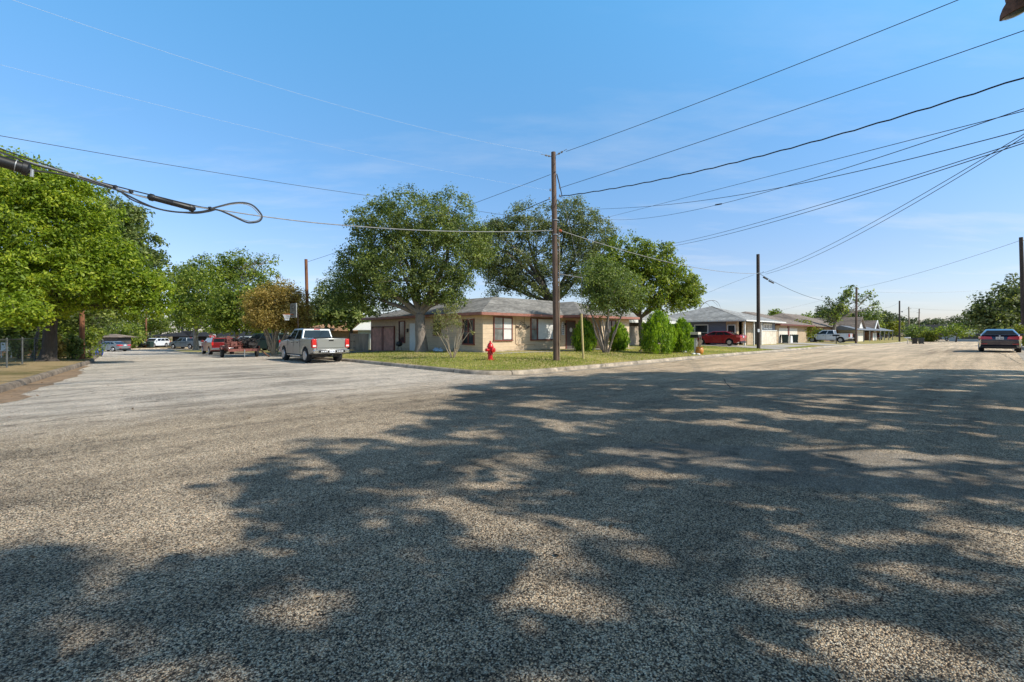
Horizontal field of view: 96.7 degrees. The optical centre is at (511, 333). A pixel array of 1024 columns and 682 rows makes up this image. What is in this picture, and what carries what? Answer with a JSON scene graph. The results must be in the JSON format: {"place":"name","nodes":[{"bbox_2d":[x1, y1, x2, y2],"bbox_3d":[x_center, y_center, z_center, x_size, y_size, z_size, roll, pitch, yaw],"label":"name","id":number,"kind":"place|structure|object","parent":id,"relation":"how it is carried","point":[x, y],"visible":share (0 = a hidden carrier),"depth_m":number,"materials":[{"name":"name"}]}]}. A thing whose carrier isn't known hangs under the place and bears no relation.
{"place":"outdoors","nodes":[
{"label":"outdoors","id":0,"kind":"place"},
{"bbox_2d":[0,355,89,383],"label":"yard","id":1,"kind":"structure","parent":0,"point":[17,369],"depth_m":19.44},
{"bbox_2d":[0,334,40,358],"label":"shrub","id":2,"kind":"object","parent":1,"relation":"on","point":[25,341],"visible":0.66,"depth_m":24.84,"materials":[{"name":"green plant"}]},
{"bbox_2d":[0,337,41,367],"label":"chain link fence","id":3,"kind":"object","parent":1,"relation":"on","point":[21,347],"visible":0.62,"depth_m":21.00,"materials":[{"name":"metal"}]},
{"bbox_2d":[20,328,62,356],"bbox_3d":[-29.319,0.512,28.465,1.484,2.132,1.838,0,0,12],"label":"shrub","id":4,"kind":"object","parent":1,"relation":"on","point":[39,341],"visible":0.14,"depth_m":28.06,"materials":[{"name":"green plant"}]},
{"bbox_2d":[0,293,100,355],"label":"oak tree","id":5,"kind":"object","parent":1,"relation":"on","point":[11,330],"visible":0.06,"depth_m":29.70,"materials":[{"name":"green plant"}]},
{"bbox_2d":[40,334,73,359],"bbox_3d":[-24.592,0.755,24.542,1.150,1.534,1.206,0,0,0],"label":"shrub","id":6,"kind":"object","parent":1,"relation":"on","point":[61,348],"visible":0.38,"depth_m":24.53,"materials":[{"name":"green plant"}]},
{"bbox_2d":[41,321,77,356],"bbox_3d":[-28.573,0.386,29.042,1.598,2.426,2.034,0,0,0],"label":"shrub","id":7,"kind":"object","parent":1,"relation":"on","point":[64,329],"visible":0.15,"depth_m":29.01,"materials":[{"name":"green plant"}]},
{"bbox_2d":[62,334,87,359],"bbox_3d":[-24.595,0.798,25.516,1.244,1.656,1.151,0,0,0],"label":"shrub","id":8,"kind":"object","parent":1,"relation":"on","point":[74,350],"visible":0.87,"depth_m":25.37,"materials":[{"name":"green plant"}]},
{"bbox_2d":[79,311,84,358],"bbox_3d":[-24.748,-0.728,26.200,0.273,4.764,0.259,0,0,0],"label":"utility pole","id":9,"kind":"object","parent":1,"relation":"on","point":[81,327],"visible":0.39,"depth_m":26.12,"materials":[{"name":"brown wood"}]},
{"bbox_2d":[77,324,102,358],"bbox_3d":[-25.066,0.494,27.012,1.072,2.168,1.353,0,0,0],"label":"shrub","id":10,"kind":"object","parent":1,"relation":"on","point":[90,336],"visible":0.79,"depth_m":26.96,"materials":[{"name":"green plant"}]},
{"bbox_2d":[0,145,181,360],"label":"pecan tree","id":11,"kind":"object","parent":1,"relation":"on","point":[60,217],"visible":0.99,"depth_m":21.75,"materials":[{"name":"green plant"}]},
{"bbox_2d":[67,309,132,356],"bbox_3d":[-27.636,-0.476,30.146,4.214,4.310,3.329,0,0,16],"label":"young tree","id":12,"kind":"object","parent":1,"relation":"on","point":[106,322],"visible":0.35,"depth_m":29.82,"materials":[{"name":"plant"}]},
{"bbox_2d":[95,328,108,356],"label":"shrub","id":13,"kind":"object","parent":1,"relation":"on","point":[103,333],"visible":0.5,"depth_m":36.05,"materials":[{"name":"green plant"}]},
{"bbox_2d":[67,187,176,335],"bbox_3d":[-33.552,-5.074,38.797,8.966,14.192,8.236,0,0,-30],"label":"oak tree","id":14,"kind":"object","parent":1,"relation":"on","point":[135,231],"visible":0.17,"depth_m":37.72,"materials":[{"name":"green plant"}]},
{"bbox_2d":[131,345,187,347],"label":"yard","id":15,"kind":"structure","parent":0,"point":[161,347],"depth_m":78.70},
{"bbox_2d":[86,334,134,349],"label":"pale house","id":16,"kind":"structure","parent":15,"relation":"on","point":[126,339],"depth_m":70.36,"materials":[{"name":"grey"}]},
{"bbox_2d":[97,314,151,347],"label":"background tree","id":17,"kind":"object","parent":15,"relation":"on","point":[127,327],"visible":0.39,"depth_m":74.81,"materials":[{"name":"green plant"}]},
{"bbox_2d":[128,311,174,337],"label":"background tree","id":18,"kind":"object","parent":15,"relation":"on","point":[152,323],"visible":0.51,"depth_m":93.68,"materials":[{"name":"green plant"}]},
{"bbox_2d":[139,338,169,347],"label":"parked car","id":19,"kind":"object","parent":15,"relation":"on","point":[164,342],"visible":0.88,"depth_m":78.82,"materials":[{"name":"white paint"}]},
{"bbox_2d":[147,331,289,346],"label":"dark roofed house","id":20,"kind":"structure","parent":15,"relation":"on","point":[204,336],"depth_m":82.07,"materials":[{"name":"grey"}]},
{"bbox_2d":[73,316,369,340],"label":"woodland","id":21,"kind":"object","parent":15,"relation":"on","point":[169,331],"visible":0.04,"depth_m":116.39,"materials":[{"name":"plant"}]},
{"bbox_2d":[0,135,411,201],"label":"overhead wire","id":22,"kind":"object","parent":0,"point":[177,166],"visible":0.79,"depth_m":24.55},
{"bbox_2d":[0,340,1023,681],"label":"road","id":23,"kind":"structure","parent":0,"point":[394,524],"depth_m":3.88,"materials":[{"name":"asphalt"}]},
{"bbox_2d":[0,366,87,403],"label":"gutter dirt","id":24,"kind":"structure","parent":23,"relation":"on","point":[14,393],"depth_m":13.88,"materials":[{"name":"soil"}]},
{"bbox_2d":[0,355,96,392],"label":"kerb","id":25,"kind":"structure","parent":23,"relation":"on","point":[4,387],"depth_m":15.83,"materials":[{"name":"concrete"}]},
{"bbox_2d":[101,341,130,351],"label":"parked car","id":26,"kind":"object","parent":23,"relation":"on","point":[113,346],"visible":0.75,"depth_m":65.12,"materials":[{"name":"grey paint"}]},
{"bbox_2d":[168,338,202,348],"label":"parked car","id":27,"kind":"object","parent":23,"relation":"on","point":[182,343],"visible":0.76,"depth_m":76.20,"materials":[{"name":"grey paint"}]},
{"bbox_2d":[201,337,233,354],"bbox_3d":[-26.224,1.083,40.564,2.220,1.500,4.889,0,0,-44],"label":"parked car","id":28,"kind":"object","parent":23,"relation":"on","point":[210,345],"visible":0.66,"depth_m":38.90,"materials":[{"name":"red paint"}]},
{"bbox_2d":[219,345,268,357],"bbox_3d":[-19.142,1.225,32.172,2.673,0.809,3.739,0,0,-43],"label":"utility trailer","id":29,"kind":"object","parent":23,"relation":"on","point":[223,348],"visible":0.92,"depth_m":31.07,"materials":[{"name":"metal"}]},
{"bbox_2d":[245,338,260,347],"bbox_3d":[-18.059,0.657,31.645,0.890,0.717,0.850,0,0,38],"label":"metal box","id":30,"kind":"object","parent":29,"relation":"on","point":[252,344],"visible":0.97,"depth_m":31.51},
{"bbox_2d":[279,328,348,362],"bbox_3d":[-11.836,0.650,26.927,2.300,1.900,6.062,0,0,-44],"label":"pickup truck","id":31,"kind":"object","parent":23,"relation":"on","point":[308,345],"visible":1,"depth_m":25.43,"materials":[{"name":"silver metal"}]},
{"bbox_2d":[170,341,911,374],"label":"kerb","id":32,"kind":"structure","parent":23,"relation":"on","point":[487,372],"depth_m":22.89,"materials":[{"name":"concrete"}]},
{"bbox_2d":[497,342,904,375],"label":"gutter","id":33,"kind":"object","parent":23,"relation":"on","point":[652,363],"visible":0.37,"depth_m":23.59,"materials":[{"name":"concrete"}]},
{"bbox_2d":[926,323,978,341],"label":"tree","id":34,"kind":"object","parent":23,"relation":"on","point":[950,329],"visible":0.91,"depth_m":104.49,"materials":[{"name":"green plant"}]},
{"bbox_2d":[975,329,1023,351],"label":"parked car","id":35,"kind":"object","parent":23,"relation":"on","point":[1000,338],"visible":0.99,"depth_m":28.15,"materials":[{"name":"blue paint"}]},
{"bbox_2d":[0,0,1023,333],"label":"sky","id":36,"kind":"structure","parent":0,"point":[545,76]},
{"bbox_2d":[175,337,911,370],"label":"lawn","id":37,"kind":"structure","parent":0,"point":[895,339],"depth_m":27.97,"materials":[{"name":"green plant"}]},
{"bbox_2d":[165,246,282,349],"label":"sycamore tree","id":38,"kind":"object","parent":37,"relation":"on","point":[193,278],"visible":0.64,"depth_m":61.80,"materials":[{"name":"green plant"}]},
{"bbox_2d":[204,281,271,337],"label":"sycamore tree","id":39,"kind":"object","parent":37,"relation":"on","point":[228,321],"visible":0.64,"depth_m":46.15,"materials":[{"name":"green plant"}]},
{"bbox_2d":[243,333,287,351],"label":"parked car","id":40,"kind":"object","parent":37,"relation":"on","point":[262,342],"visible":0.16,"depth_m":43.06,"materials":[{"name":"black metal"}]},
{"bbox_2d":[235,275,318,355],"bbox_3d":[-17.472,-1.395,33.661,5.810,5.990,4.477,0,0,0],"label":"crape myrtle","id":41,"kind":"object","parent":37,"relation":"on","point":[275,308],"visible":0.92,"depth_m":33.10,"materials":[{"name":"brown plant"}]},
{"bbox_2d":[283,303,298,328],"bbox_3d":[-14.748,-0.286,30.970,1.009,3.501,1.795,0,0,0],"label":"basketball hoop","id":42,"kind":"object","parent":37,"relation":"on","point":[293,311],"visible":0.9,"depth_m":30.54,"materials":[{"name":"metal"}]},
{"bbox_2d":[304,259,309,328],"bbox_3d":[-15.736,-2.033,35.000,0.440,7.402,0.259,0,0,0],"label":"utility pole","id":43,"kind":"object","parent":37,"relation":"on","point":[306,275],"visible":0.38,"depth_m":34.91,"materials":[{"name":"brown wood"}]},
{"bbox_2d":[290,323,357,347],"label":"orange roofed house","id":44,"kind":"structure","parent":37,"relation":"on","point":[340,332],"depth_m":52.00,"materials":[{"name":"beige brick"}]},
{"bbox_2d":[309,280,341,328],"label":"background tree","id":45,"kind":"object","parent":37,"relation":"on","point":[316,303],"visible":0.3,"depth_m":49.12,"materials":[{"name":"plant"}]},
{"bbox_2d":[315,299,380,349],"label":"background tree","id":46,"kind":"object","parent":37,"relation":"on","point":[351,319],"visible":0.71,"depth_m":46.95,"materials":[{"name":"plant"}]},
{"bbox_2d":[350,334,368,349],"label":"board fence","id":47,"kind":"object","parent":37,"relation":"on","point":[359,341],"visible":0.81,"depth_m":41.55,"materials":[{"name":"grey wood"}]},
{"bbox_2d":[353,322,370,349],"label":"garden shed","id":48,"kind":"structure","parent":37,"relation":"on","point":[363,327],"depth_m":45.00,"materials":[{"name":"white paint"}]},
{"bbox_2d":[313,181,502,351],"bbox_3d":[-8.894,-4.695,32.309,15.776,12.191,8.584,0,0,24],"label":"oak tree","id":49,"kind":"object","parent":37,"relation":"on","point":[381,277],"visible":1,"depth_m":30.86,"materials":[{"name":"green plant"}]},
{"bbox_2d":[428,302,474,357],"bbox_3d":[-3.168,-0.116,24.259,2.304,3.073,1.536,0,0,25],"label":"crape myrtle","id":50,"kind":"object","parent":37,"relation":"on","point":[442,318],"visible":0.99,"depth_m":24.25,"materials":[{"name":"green plant"}]},
{"bbox_2d":[485,341,495,359],"bbox_3d":[-1.076,0.833,22.583,0.534,0.970,0.525,0,0,-1],"label":"fire hydrant","id":51,"kind":"object","parent":37,"relation":"on","point":[490,349],"visible":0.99,"depth_m":22.48,"materials":[{"name":"metal"}]},
{"bbox_2d":[361,295,639,351],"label":"ranch house","id":52,"kind":"structure","parent":37,"relation":"on","point":[507,324],"depth_m":32.76,"materials":[{"name":"beige"}]},
{"bbox_2d":[372,328,380,349],"bbox_3d":[-11.612,0.620,39.200,0.082,2.160,1.750,0,0,-44],"label":"garage door","id":53,"kind":"structure","parent":52,"relation":"in","point":[376,332],"depth_m":39.20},
{"bbox_2d":[384,328,392,349],"bbox_3d":[-10.218,0.620,37.731,0.082,2.160,1.700,0,0,-44],"label":"garage door","id":54,"kind":"structure","parent":52,"relation":"in","point":[388,332],"depth_m":37.67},
{"bbox_2d":[398,321,404,342],"bbox_3d":[-8.779,-0.143,36.196,0.100,1.754,0.996,0,0,-43],"label":"tall window","id":55,"kind":"structure","parent":52,"relation":"in","point":[401,324],"depth_m":36.28,"materials":[{"name":"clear glass"}]},
{"bbox_2d":[410,323,415,350],"bbox_3d":[-7.660,0.250,35.054,0.047,2.100,0.800,0,0,-43],"label":"side door","id":56,"kind":"structure","parent":52,"relation":"in","point":[412,325],"depth_m":35.02,"materials":[{"name":"white paint"}]},
{"bbox_2d":[462,319,474,344],"bbox_3d":[-2.893,-0.118,29.995,0.100,1.704,1.296,0,0,-43],"label":"window","id":57,"kind":"structure","parent":52,"relation":"in","point":[470,339],"depth_m":29.97,"materials":[{"name":"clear glass"}]},
{"bbox_2d":[493,316,512,340],"bbox_3d":[-0.573,-0.323,30.132,1.746,1.614,0.100,0,0,-43],"label":"window","id":58,"kind":"structure","parent":52,"relation":"in","point":[502,326],"depth_m":30.12,"materials":[{"name":"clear glass"}]},
{"bbox_2d":[530,318,560,340],"bbox_3d":[2.456,-0.323,33.006,3.196,1.614,0.100,0,0,-43],"label":"window","id":59,"kind":"structure","parent":52,"relation":"in","point":[541,329],"depth_m":32.69,"materials":[{"name":"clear glass"}]},
{"bbox_2d":[567,321,574,347],"bbox_3d":[4.512,0.085,34.978,1.000,2.070,0.062,0,0,-43],"label":"door","id":60,"kind":"structure","parent":52,"relation":"in","point":[570,324],"depth_m":34.92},
{"bbox_2d":[459,195,622,300],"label":"live oak tree","id":61,"kind":"object","parent":37,"relation":"on","point":[512,277],"visible":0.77,"depth_m":45.48,"materials":[{"name":"green plant"}]},
{"bbox_2d":[541,149,581,360],"bbox_3d":[2.513,-3.812,22.826,2.174,10.719,0.548,0,0,-7],"label":"utility pole","id":62,"kind":"object","parent":37,"relation":"on","point":[556,325],"visible":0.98,"depth_m":22.78,"materials":[{"name":"brown wood"}]},
{"bbox_2d":[0,148,552,231],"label":"communication cable","id":63,"kind":"object","parent":62,"relation":"attached to","point":[24,168],"visible":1,"depth_m":11.72,"materials":[{"name":"black plastic"}]},
{"bbox_2d":[14,0,542,152],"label":"overhead wire","id":64,"kind":"object","parent":62,"relation":"attached to","point":[251,79],"visible":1,"depth_m":13.48,"materials":[{"name":"metal"}]},
{"bbox_2d":[563,231,757,273],"bbox_3d":[12.603,-5.194,32.526,28.158,0.812,0.036,0,0,-43],"label":"overhead wire","id":65,"kind":"object","parent":62,"relation":"attached to","point":[650,257],"visible":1,"depth_m":28.66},
{"bbox_2d":[560,77,1023,196],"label":"overhead wire","id":66,"kind":"object","parent":62,"relation":"attached to","point":[820,139],"visible":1,"depth_m":14.59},
{"bbox_2d":[561,30,1023,187],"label":"overhead wire","id":67,"kind":"object","parent":62,"relation":"attached to","point":[815,102],"visible":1,"depth_m":14.70,"materials":[{"name":"metal"}]},
{"bbox_2d":[570,317,597,351],"bbox_3d":[5.053,0.106,31.576,1.954,2.695,1.812,0,0,30],"label":"arborvitae","id":68,"kind":"object","parent":37,"relation":"on","point":[590,339],"visible":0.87,"depth_m":31.11,"materials":[{"name":"green plant"}]},
{"bbox_2d":[573,250,648,352],"bbox_3d":[6.755,-2.143,30.424,5.481,7.077,3.963,0,0,0],"label":"crape myrtle","id":69,"kind":"object","parent":37,"relation":"on","point":[622,297],"visible":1,"depth_m":30.11,"materials":[{"name":"green plant"}]},
{"bbox_2d":[608,321,629,350],"bbox_3d":[7.817,0.190,33.160,1.673,2.356,1.695,0,0,0],"label":"arborvitae","id":70,"kind":"object","parent":37,"relation":"on","point":[621,340],"visible":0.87,"depth_m":32.75,"materials":[{"name":"green plant"}]},
{"bbox_2d":[629,326,638,344],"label":"board fence","id":71,"kind":"object","parent":37,"relation":"on","point":[634,335],"visible":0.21,"depth_m":44.86,"materials":[{"name":"brown wood"}]},
{"bbox_2d":[576,229,707,345],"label":"pecan tree","id":72,"kind":"object","parent":37,"relation":"on","point":[673,292],"visible":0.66,"depth_m":40.92,"materials":[{"name":"green plant"}]},
{"bbox_2d":[638,308,677,353],"bbox_3d":[9.940,-0.056,30.996,2.654,3.434,2.510,0,0,-40],"label":"arborvitae","id":73,"kind":"object","parent":37,"relation":"on","point":[657,325],"visible":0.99,"depth_m":30.41,"materials":[{"name":"green plant"}]},
{"bbox_2d":[671,316,694,351],"bbox_3d":[12.499,0.151,33.477,2.002,2.956,2.086,0,0,0],"label":"arborvitae","id":74,"kind":"object","parent":37,"relation":"on","point":[684,328],"visible":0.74,"depth_m":32.91,"materials":[{"name":"green plant"}]},
{"bbox_2d":[690,332,700,353],"bbox_3d":[12.842,0.669,31.800,0.500,1.570,0.600,0,0,-44],"label":"mailbox","id":75,"kind":"object","parent":37,"relation":"on","point":[694,335],"visible":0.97,"depth_m":31.70,"materials":[{"name":"black plastic"}]},
{"bbox_2d":[612,306,785,344],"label":"blue house","id":76,"kind":"structure","parent":37,"relation":"on","point":[706,320],"depth_m":51.80,"materials":[{"name":"stone"}]},
{"bbox_2d":[694,324,707,335],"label":"window","id":77,"kind":"structure","parent":76,"relation":"in","point":[703,328],"depth_m":51.39,"materials":[{"name":"glass"}]},
{"bbox_2d":[658,343,785,348],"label":"driveway","id":78,"kind":"structure","parent":37,"relation":"on","point":[761,347],"depth_m":45.27,"materials":[{"name":"concrete"}]},
{"bbox_2d":[697,331,746,345],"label":"parked car","id":79,"kind":"object","parent":78,"relation":"on","point":[729,338],"visible":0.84,"depth_m":46.38,"materials":[{"name":"paint"}]},
{"bbox_2d":[756,254,759,348],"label":"utility pole","id":80,"kind":"object","parent":37,"relation":"on","point":[758,297],"visible":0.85,"depth_m":42.18,"materials":[{"name":"brown wood"}]},
{"bbox_2d":[740,311,814,342],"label":"brick house","id":81,"kind":"structure","parent":37,"relation":"on","point":[789,327],"depth_m":63.56,"materials":[{"name":"brown"}]},
{"bbox_2d":[794,318,817,341],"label":"shrub","id":82,"kind":"object","parent":37,"relation":"on","point":[809,334],"visible":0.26,"depth_m":68.19,"materials":[{"name":"green plant"}]},
{"bbox_2d":[772,313,865,340],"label":"gabled house","id":83,"kind":"structure","parent":37,"relation":"on","point":[846,321],"depth_m":91.81,"materials":[{"name":"red brick"}]},
{"bbox_2d":[814,285,883,341],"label":"pruned tree","id":84,"kind":"object","parent":37,"relation":"on","point":[841,307],"visible":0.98,"depth_m":83.70,"materials":[{"name":"green plant"}]},
{"bbox_2d":[855,287,857,342],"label":"utility pole","id":85,"kind":"object","parent":37,"relation":"on","point":[856,296],"visible":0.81,"depth_m":71.88,"materials":[{"name":"brown wood"}]},
{"bbox_2d":[831,325,892,341],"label":"carport","id":86,"kind":"object","parent":37,"relation":"on","point":[840,327],"visible":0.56,"depth_m":94.73,"materials":[{"name":"metal"}]},
{"bbox_2d":[864,320,880,339],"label":"gabled house","id":87,"kind":"structure","parent":37,"relation":"on","point":[873,324],"depth_m":106.14,"materials":[{"name":"paint"}]},
{"bbox_2d":[860,307,885,327],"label":"tree","id":88,"kind":"object","parent":37,"relation":"on","point":[870,316],"visible":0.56,"depth_m":119.42,"materials":[{"name":"plant"}]},
{"bbox_2d":[878,319,904,337],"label":"tree","id":89,"kind":"object","parent":37,"relation":"on","point":[891,325],"visible":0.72,"depth_m":148.76,"materials":[{"name":"green plant"}]},
{"bbox_2d":[877,310,906,337],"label":"distant tree","id":90,"kind":"object","parent":37,"relation":"on","point":[887,316],"visible":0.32,"depth_m":153.17,"materials":[{"name":"green plant"}]},
{"bbox_2d":[900,324,929,338],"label":"shrub","id":91,"kind":"object","parent":37,"relation":"on","point":[912,331],"visible":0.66,"depth_m":119.86,"materials":[{"name":"green plant"}]},
{"bbox_2d":[902,324,954,339],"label":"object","id":92,"kind":"structure","parent":37,"relation":"on","point":[932,327],"depth_m":148.73,"materials":[{"name":"green"}]},
{"bbox_2d":[917,318,946,324],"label":"tree","id":93,"kind":"object","parent":37,"relation":"on","point":[930,322],"visible":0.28,"depth_m":169.64,"materials":[{"name":"plant"}]},
{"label":"driveway","id":94,"kind":"structure","parent":37,"relation":"on","visible":0},
{"bbox_2d":[807,330,853,342],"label":"pickup truck","id":95,"kind":"object","parent":94,"relation":"on","point":[824,334],"visible":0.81,"depth_m":69.56,"materials":[{"name":"white paint"}]},
{"bbox_3d":[14.500,-3.995,10.200,0.326,11.210,0.318,0,0,0],"label":"utility pole","id":96,"kind":"object","parent":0,"visible":0},
{"bbox_2d":[566,0,957,151],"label":"overhead wire","id":97,"kind":"object","parent":96,"relation":"attached to","point":[779,71],"visible":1,"depth_m":15.50,"materials":[{"name":"metal"}]},
{"bbox_2d":[581,129,1023,209],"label":"overhead wire","id":98,"kind":"object","parent":96,"relation":"attached to","point":[848,173],"visible":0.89,"depth_m":16.99,"materials":[{"name":"metal"}]},
{"bbox_2d":[602,111,1023,218],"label":"overhead wire","id":99,"kind":"object","parent":96,"relation":"attached to","point":[854,154],"visible":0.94,"depth_m":17.37,"materials":[{"name":"metal"}]},
{"bbox_2d":[606,108,1023,219],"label":"overhead wire","id":100,"kind":"object","parent":96,"relation":"attached to","point":[862,162],"visible":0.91,"depth_m":17.06,"materials":[{"name":"metal"}]},
{"bbox_2d":[675,143,1023,245],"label":"overhead wire","id":101,"kind":"object","parent":96,"relation":"attached to","point":[880,189],"visible":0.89,"depth_m":17.46,"materials":[{"name":"metal"}]},
{"bbox_2d":[678,140,1023,242],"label":"overhead wire","id":102,"kind":"object","parent":96,"relation":"attached to","point":[880,186],"visible":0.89,"depth_m":17.50,"materials":[{"name":"metal"}]},
{"bbox_2d":[764,134,1023,272],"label":"overhead wire","id":103,"kind":"object","parent":96,"relation":"attached to","point":[915,198],"visible":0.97,"depth_m":18.66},
{"bbox_2d":[767,137,1023,273],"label":"overhead wire","id":104,"kind":"object","parent":96,"relation":"attached to","point":[917,201],"visible":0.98,"depth_m":18.51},
{"bbox_2d":[999,0,1023,20],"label":"street lamp","id":105,"kind":"object","parent":96,"relation":"attached to","point":[1011,9],"visible":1,"depth_m":10.53,"materials":[{"name":"metal"}]},
{"bbox_3d":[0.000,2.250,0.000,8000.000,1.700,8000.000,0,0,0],"label":"ground","id":106,"kind":"structure","parent":0,"visible":0},
{"bbox_2d":[916,330,941,341],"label":"shrub","id":107,"kind":"object","parent":106,"relation":"on","point":[926,336],"visible":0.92,"depth_m":107.15,"materials":[{"name":"green plant"}]},
{"bbox_2d":[949,329,983,341],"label":"pale blue house","id":108,"kind":"structure","parent":106,"relation":"on","point":[974,338],"depth_m":111.39,"materials":[{"name":"paint"}]},
{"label":"lawn","id":109,"kind":"structure","parent":0,"visible":0},
{"bbox_2d":[956,273,1020,337],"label":"live oak tree","id":110,"kind":"object","parent":109,"relation":"on","point":[990,312],"visible":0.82,"depth_m":61.27,"materials":[{"name":"green plant"}]},
{"bbox_2d":[1019,237,1023,339],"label":"utility pole","id":111,"kind":"object","parent":109,"relation":"on","point":[1021,253],"visible":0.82,"depth_m":39.93,"materials":[{"name":"brown wood"}]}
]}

